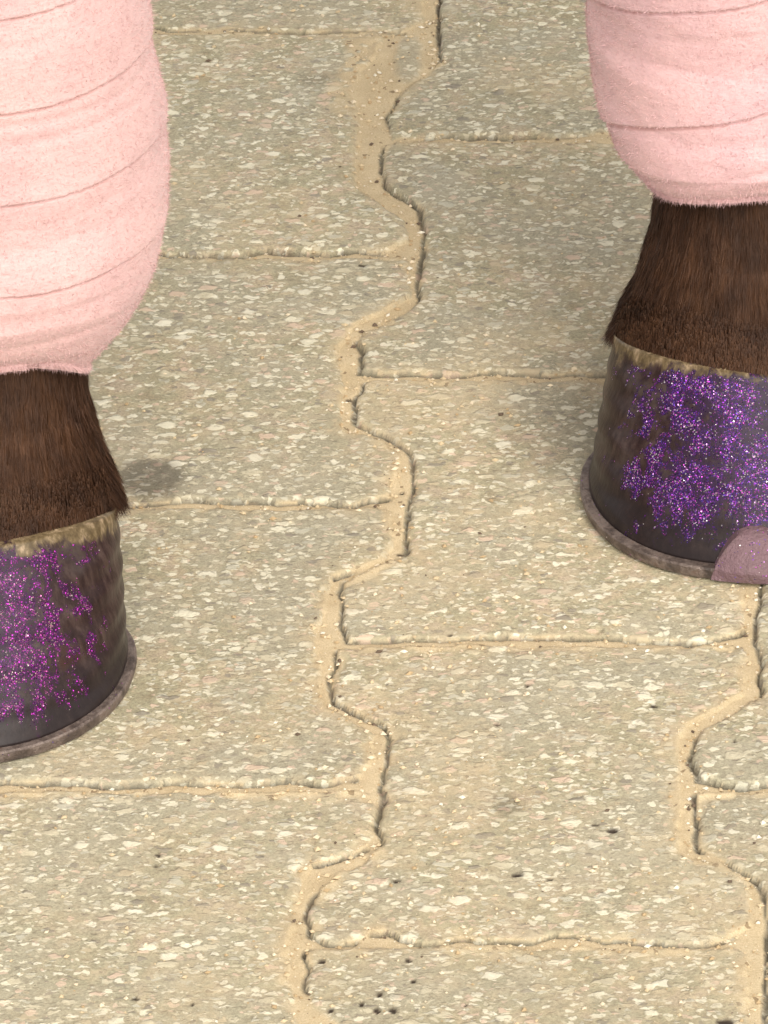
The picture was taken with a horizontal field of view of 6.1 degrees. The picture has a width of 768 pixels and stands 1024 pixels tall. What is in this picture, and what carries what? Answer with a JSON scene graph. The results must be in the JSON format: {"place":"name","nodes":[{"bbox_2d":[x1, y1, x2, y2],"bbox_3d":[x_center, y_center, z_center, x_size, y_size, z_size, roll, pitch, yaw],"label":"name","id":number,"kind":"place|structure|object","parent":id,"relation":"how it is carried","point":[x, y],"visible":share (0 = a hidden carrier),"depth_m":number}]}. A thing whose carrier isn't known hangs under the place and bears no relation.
{"place":"outdoors","nodes":[
{"label":"outdoors","id":0,"kind":"place"},
{"bbox_2d":[0,0,767,1023],"bbox_3d":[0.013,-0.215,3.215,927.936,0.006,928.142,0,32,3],"label":"pavement","id":1,"kind":"structure","parent":0,"point":[254,114],"depth_m":2.80},
{"bbox_2d":[0,0,767,762],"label":"horse","id":2,"kind":"object","parent":1,"relation":"on","point":[674,474],"visible":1,"depth_m":2.76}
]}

